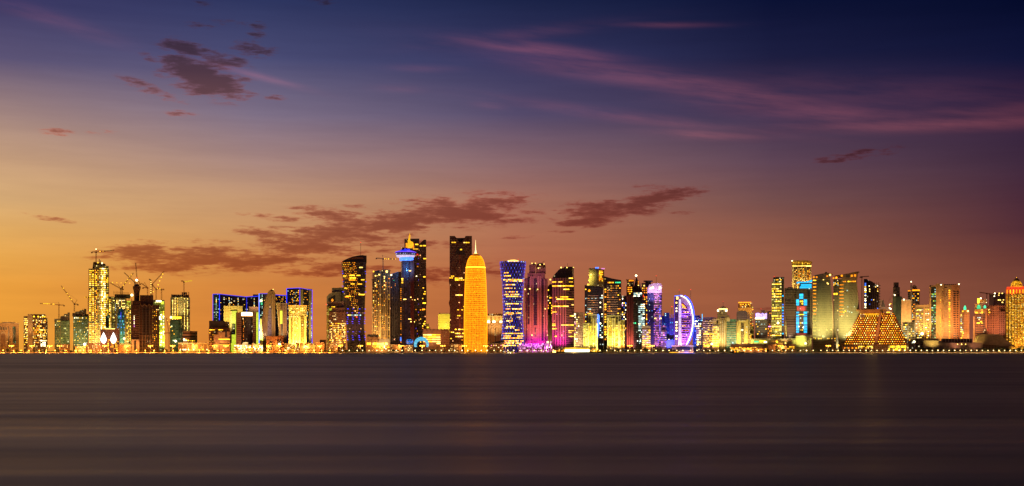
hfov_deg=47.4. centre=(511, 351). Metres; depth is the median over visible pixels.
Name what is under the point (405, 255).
disc tower
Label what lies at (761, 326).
crested block
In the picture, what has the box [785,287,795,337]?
louvred tower
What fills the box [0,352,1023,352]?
sea wall
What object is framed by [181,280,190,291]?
tower crane
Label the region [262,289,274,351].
sail tower
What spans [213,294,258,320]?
blue outlined block
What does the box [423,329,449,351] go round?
building
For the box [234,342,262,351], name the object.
floodlit annex
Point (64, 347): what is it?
building
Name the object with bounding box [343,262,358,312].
windows
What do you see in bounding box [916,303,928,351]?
tan framed block
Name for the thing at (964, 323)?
green domed block
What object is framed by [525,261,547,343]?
magenta tower
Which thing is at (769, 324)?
pinkish annex
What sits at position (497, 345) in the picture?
pavilion
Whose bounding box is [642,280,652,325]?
dotted tower
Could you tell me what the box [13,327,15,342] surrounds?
arched window
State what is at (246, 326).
crown lit tower
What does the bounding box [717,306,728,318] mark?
dome crowned tower
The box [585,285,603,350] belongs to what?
banded dark tower
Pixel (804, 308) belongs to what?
cyan panel tower
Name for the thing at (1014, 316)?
gold grid tower
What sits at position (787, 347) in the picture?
tan villa
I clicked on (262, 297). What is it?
blue outlined block
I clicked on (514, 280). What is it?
windows
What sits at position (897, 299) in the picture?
unfinished tower
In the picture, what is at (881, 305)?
grey wedge tower
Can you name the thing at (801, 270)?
gold crowned tower
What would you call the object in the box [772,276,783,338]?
lit glass tower
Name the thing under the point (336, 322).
stepped tower
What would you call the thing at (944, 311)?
tall tan complex
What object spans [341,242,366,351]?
twisted tower
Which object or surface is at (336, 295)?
grey prism tower
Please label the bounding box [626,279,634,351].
columned tower
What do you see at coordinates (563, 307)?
slant topped tower
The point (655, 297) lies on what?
windows
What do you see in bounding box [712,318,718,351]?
apartment tower
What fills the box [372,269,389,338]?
unfinished tower
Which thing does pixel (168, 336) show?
tower crane
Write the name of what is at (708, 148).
sky
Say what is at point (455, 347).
building
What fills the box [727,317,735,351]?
teal glass block
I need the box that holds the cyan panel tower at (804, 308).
[796,280,811,350]
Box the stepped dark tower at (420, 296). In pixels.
[404,239,426,351]
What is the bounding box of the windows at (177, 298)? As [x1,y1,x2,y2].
[177,298,184,328]
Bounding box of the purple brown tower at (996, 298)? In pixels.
[989,293,1004,304]
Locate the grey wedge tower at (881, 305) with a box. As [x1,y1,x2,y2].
[879,300,889,312]
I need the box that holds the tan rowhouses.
[315,340,325,351]
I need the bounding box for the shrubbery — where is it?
[2,351,1023,351]
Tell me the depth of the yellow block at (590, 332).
2500.83 m
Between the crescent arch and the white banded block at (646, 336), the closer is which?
the crescent arch
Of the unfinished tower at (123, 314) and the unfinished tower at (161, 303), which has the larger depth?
the unfinished tower at (123, 314)
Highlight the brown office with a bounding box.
[209,321,229,351]
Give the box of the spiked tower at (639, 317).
[633,275,645,351]
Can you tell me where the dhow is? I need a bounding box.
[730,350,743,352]
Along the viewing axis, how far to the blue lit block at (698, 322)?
2559.95 m
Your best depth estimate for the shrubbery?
2467.72 m
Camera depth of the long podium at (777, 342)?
2498.54 m
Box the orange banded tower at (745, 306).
[738,302,753,343]
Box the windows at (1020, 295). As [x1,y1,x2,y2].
[1017,295,1023,345]
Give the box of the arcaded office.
[0,322,18,351]
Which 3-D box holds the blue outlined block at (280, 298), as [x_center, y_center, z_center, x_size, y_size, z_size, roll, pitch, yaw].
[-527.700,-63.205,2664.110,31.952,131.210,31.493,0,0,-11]
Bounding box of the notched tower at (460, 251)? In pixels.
[449,236,471,351]
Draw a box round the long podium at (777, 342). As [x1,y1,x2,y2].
[750,338,795,351]
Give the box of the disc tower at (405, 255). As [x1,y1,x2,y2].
[395,234,415,351]
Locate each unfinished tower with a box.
[89,259,108,342]
[109,297,115,327]
[113,291,131,344]
[131,284,158,351]
[153,300,164,351]
[170,292,189,342]
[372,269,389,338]
[864,279,879,308]
[890,282,904,326]
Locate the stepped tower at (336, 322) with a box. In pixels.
[326,299,345,351]
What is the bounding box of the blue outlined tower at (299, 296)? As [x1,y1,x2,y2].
[286,288,312,342]
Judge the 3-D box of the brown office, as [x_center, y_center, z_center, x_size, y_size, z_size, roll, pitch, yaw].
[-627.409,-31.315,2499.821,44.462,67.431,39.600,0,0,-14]
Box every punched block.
[224,306,242,351]
[249,307,258,344]
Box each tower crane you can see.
[40,302,64,318]
[91,250,113,261]
[163,318,172,349]
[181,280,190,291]
[376,255,395,268]
[860,276,868,308]
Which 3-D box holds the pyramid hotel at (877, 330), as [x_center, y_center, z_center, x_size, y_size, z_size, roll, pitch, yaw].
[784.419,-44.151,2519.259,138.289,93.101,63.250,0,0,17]
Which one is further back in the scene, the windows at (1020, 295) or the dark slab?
the dark slab
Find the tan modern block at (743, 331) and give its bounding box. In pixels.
[737,319,749,343]
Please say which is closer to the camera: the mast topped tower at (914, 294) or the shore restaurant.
the shore restaurant
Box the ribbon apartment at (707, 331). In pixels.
[696,317,713,351]
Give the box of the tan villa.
[768,344,795,351]
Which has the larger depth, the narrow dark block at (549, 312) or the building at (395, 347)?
the narrow dark block at (549, 312)
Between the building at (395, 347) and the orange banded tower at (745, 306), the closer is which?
the building at (395, 347)
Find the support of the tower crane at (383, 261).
on the unfinished tower at (381, 303)
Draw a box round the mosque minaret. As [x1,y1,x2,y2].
[836,327,838,351]
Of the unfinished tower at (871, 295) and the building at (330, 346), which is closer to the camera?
the building at (330, 346)
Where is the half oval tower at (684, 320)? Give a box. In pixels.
[674,289,694,344]
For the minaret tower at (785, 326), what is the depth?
2498.75 m
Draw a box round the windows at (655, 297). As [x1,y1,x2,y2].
[649,297,659,345]
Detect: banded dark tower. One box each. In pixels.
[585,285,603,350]
[604,276,620,351]
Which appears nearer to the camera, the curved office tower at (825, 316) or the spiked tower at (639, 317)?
the spiked tower at (639, 317)
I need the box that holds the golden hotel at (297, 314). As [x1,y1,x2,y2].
[288,305,306,343]
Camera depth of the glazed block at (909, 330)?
2528.64 m
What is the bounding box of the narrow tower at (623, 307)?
[621,296,625,350]
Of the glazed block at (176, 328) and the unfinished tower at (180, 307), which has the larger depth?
the unfinished tower at (180, 307)
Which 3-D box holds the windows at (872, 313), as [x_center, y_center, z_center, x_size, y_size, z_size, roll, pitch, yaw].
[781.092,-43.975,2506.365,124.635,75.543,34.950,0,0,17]
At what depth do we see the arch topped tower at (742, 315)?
2620.88 m
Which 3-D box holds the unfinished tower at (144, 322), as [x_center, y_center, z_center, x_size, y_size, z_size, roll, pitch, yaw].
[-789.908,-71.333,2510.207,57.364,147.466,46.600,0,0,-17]
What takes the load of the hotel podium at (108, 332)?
on the ground
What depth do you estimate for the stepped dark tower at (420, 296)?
2601.37 m
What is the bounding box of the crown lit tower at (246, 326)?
[236,312,256,344]
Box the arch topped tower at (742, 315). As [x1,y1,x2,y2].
[736,311,749,343]
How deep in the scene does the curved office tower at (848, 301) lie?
2560.37 m
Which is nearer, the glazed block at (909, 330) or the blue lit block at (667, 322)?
the glazed block at (909, 330)
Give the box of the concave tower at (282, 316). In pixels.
[276,303,286,350]
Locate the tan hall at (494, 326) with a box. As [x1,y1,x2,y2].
[487,313,502,351]
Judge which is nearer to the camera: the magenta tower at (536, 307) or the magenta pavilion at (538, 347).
the magenta pavilion at (538, 347)
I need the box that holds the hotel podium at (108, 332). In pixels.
[100,328,119,351]
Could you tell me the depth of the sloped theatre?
2495.78 m
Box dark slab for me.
[390,272,400,351]
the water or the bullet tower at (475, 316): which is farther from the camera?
the bullet tower at (475, 316)
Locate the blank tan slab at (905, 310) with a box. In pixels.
[901,299,910,329]
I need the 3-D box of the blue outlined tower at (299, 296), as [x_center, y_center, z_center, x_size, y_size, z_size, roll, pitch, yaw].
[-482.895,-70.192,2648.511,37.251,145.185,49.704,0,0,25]
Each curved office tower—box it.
[812,272,838,351]
[833,271,859,350]
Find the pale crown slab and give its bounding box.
[587,267,604,287]
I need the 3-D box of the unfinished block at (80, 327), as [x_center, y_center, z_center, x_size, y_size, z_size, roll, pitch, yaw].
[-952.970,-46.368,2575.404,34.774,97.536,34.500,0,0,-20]
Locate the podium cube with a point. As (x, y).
(801, 339)
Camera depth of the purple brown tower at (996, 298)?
2721.10 m
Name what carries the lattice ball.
on the ground
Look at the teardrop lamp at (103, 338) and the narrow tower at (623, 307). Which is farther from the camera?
the narrow tower at (623, 307)
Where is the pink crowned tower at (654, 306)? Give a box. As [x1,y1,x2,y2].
[647,283,661,351]
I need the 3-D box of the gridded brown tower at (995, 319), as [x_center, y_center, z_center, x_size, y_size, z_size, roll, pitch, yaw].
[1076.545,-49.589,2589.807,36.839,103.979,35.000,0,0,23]
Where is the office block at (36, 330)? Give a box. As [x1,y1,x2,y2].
[24,314,47,351]
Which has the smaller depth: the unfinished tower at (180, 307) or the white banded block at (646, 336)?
the white banded block at (646, 336)
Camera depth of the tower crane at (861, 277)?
2664.06 m
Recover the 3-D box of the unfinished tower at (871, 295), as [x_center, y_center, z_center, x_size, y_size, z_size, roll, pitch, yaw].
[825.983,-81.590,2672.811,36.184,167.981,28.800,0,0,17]
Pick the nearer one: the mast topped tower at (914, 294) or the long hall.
the long hall
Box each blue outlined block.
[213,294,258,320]
[259,293,266,350]
[275,295,285,335]
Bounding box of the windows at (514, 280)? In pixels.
[500,261,525,351]
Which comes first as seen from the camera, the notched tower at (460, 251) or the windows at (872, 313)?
the windows at (872, 313)
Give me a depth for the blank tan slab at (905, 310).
2620.45 m
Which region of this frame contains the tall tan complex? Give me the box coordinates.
[929,284,959,340]
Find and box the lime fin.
[260,319,262,344]
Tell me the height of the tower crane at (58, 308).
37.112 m
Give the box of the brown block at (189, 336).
[183,331,197,342]
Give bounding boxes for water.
[0,353,1023,485]
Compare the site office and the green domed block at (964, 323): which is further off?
the green domed block at (964, 323)
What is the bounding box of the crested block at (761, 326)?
[755,310,766,338]
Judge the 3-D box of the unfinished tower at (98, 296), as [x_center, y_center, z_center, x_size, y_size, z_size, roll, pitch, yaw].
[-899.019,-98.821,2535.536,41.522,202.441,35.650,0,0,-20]
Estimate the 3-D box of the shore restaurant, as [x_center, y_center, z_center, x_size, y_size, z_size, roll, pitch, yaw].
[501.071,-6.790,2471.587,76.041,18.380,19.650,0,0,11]
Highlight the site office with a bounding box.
[75,346,87,351]
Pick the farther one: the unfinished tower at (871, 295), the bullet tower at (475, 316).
the unfinished tower at (871, 295)
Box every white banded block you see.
[641,325,650,351]
[661,325,666,351]
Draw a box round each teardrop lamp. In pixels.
[101,332,105,351]
[111,332,115,351]
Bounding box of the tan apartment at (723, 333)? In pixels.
[719,316,726,351]
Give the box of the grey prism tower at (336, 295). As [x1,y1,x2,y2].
[327,288,343,301]
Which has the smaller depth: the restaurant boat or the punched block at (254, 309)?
the restaurant boat
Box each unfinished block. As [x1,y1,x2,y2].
[54,312,69,351]
[72,309,88,351]
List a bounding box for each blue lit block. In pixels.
[662,306,673,350]
[693,315,702,351]
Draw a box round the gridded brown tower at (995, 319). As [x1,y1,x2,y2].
[987,305,1004,337]
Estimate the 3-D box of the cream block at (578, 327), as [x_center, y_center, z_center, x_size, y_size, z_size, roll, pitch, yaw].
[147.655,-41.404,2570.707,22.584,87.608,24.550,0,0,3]
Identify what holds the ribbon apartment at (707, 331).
on the ground
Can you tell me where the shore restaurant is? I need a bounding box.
[730,344,766,351]
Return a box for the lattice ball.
[406,338,412,344]
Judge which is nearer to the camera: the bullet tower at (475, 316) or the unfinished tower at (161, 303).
the bullet tower at (475, 316)
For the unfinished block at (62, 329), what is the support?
on the ground
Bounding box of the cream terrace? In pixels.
[284,343,314,351]
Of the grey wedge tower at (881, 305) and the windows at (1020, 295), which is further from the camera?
the grey wedge tower at (881, 305)
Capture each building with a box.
[59,344,69,351]
[88,343,100,351]
[117,345,130,351]
[327,343,337,351]
[390,344,400,351]
[404,345,412,351]
[423,329,449,351]
[450,344,461,351]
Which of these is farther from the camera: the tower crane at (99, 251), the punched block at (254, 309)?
the punched block at (254, 309)
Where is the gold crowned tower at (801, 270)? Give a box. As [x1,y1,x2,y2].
[791,260,811,287]
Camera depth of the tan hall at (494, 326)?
2619.94 m
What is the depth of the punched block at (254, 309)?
2587.23 m
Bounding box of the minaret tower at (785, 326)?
[784,320,786,338]
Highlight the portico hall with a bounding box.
[178,343,207,351]
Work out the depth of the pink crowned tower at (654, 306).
2530.66 m
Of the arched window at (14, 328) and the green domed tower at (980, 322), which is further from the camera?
the green domed tower at (980, 322)
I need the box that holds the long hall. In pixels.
[924,339,982,351]
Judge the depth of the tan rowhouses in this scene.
2485.19 m
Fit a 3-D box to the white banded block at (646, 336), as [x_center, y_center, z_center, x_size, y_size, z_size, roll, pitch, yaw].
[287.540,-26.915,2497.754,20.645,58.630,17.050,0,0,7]
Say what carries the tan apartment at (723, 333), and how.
on the ground
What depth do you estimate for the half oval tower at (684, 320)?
2509.98 m
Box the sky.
[0,0,1023,350]
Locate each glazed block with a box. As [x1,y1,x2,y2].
[170,319,181,351]
[902,303,915,351]
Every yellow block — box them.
[583,314,599,350]
[607,315,624,351]
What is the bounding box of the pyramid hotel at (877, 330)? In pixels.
[841,309,908,351]
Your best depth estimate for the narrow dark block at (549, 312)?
2619.69 m
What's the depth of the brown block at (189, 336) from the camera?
2505.70 m
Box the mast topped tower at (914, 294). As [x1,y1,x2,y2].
[908,281,919,351]
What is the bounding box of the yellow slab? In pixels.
[438,313,449,328]
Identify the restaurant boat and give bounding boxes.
[551,346,600,352]
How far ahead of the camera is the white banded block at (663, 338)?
2500.03 m
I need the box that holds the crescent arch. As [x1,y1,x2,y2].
[414,337,428,346]
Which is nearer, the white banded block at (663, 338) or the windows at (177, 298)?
the white banded block at (663, 338)
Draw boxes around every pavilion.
[487,339,504,351]
[518,341,552,351]
[671,345,692,351]
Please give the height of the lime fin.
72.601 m
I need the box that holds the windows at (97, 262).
[93,262,107,342]
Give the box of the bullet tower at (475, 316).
[464,241,486,351]
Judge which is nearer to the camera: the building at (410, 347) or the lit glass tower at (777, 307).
the building at (410, 347)
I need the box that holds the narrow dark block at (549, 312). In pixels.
[548,279,551,342]
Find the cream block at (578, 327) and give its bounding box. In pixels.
[574,312,583,346]
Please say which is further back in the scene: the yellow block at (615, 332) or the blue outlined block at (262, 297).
the blue outlined block at (262, 297)
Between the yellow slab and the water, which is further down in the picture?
the water
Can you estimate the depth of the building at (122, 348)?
2473.59 m
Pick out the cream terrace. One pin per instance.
(309, 347)
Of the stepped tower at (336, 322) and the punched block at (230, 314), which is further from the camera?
the punched block at (230, 314)
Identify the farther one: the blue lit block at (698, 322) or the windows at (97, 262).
the blue lit block at (698, 322)
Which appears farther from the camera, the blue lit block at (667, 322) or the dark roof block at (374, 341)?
the blue lit block at (667, 322)
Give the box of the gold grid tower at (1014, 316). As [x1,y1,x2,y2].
[1005,277,1023,351]
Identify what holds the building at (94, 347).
on the ground
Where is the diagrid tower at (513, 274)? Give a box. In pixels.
[499,260,525,351]
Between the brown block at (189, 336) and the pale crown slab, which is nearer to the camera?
the brown block at (189, 336)
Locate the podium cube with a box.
[796,334,811,351]
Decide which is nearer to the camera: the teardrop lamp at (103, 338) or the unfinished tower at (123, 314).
the teardrop lamp at (103, 338)
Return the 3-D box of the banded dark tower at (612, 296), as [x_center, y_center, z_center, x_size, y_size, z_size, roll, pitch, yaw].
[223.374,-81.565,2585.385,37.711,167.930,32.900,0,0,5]
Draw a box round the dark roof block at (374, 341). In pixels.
[367,334,389,351]
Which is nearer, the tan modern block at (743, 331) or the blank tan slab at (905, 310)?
the tan modern block at (743, 331)
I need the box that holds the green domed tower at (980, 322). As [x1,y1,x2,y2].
[973,298,986,340]
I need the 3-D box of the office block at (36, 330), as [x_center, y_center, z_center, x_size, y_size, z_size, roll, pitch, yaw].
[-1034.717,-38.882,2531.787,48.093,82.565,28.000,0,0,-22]
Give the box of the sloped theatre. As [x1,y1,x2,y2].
[973,334,1014,351]
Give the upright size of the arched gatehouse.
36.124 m
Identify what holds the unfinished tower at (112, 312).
on the ground
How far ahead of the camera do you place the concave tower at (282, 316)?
2580.44 m
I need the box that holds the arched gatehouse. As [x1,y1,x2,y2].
[266,335,283,351]
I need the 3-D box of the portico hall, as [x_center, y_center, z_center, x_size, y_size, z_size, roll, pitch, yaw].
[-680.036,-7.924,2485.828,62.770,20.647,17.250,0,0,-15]
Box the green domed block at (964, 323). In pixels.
[960,306,968,338]
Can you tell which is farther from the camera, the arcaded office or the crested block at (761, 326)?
the crested block at (761, 326)
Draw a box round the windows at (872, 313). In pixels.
[845,313,905,347]
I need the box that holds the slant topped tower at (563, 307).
[552,263,573,350]
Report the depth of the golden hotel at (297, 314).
2528.67 m
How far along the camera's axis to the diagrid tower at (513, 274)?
2519.16 m
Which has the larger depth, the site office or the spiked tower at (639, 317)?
the spiked tower at (639, 317)
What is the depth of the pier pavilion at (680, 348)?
2464.88 m
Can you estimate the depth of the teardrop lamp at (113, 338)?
2462.90 m
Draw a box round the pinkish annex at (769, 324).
[767,311,771,338]

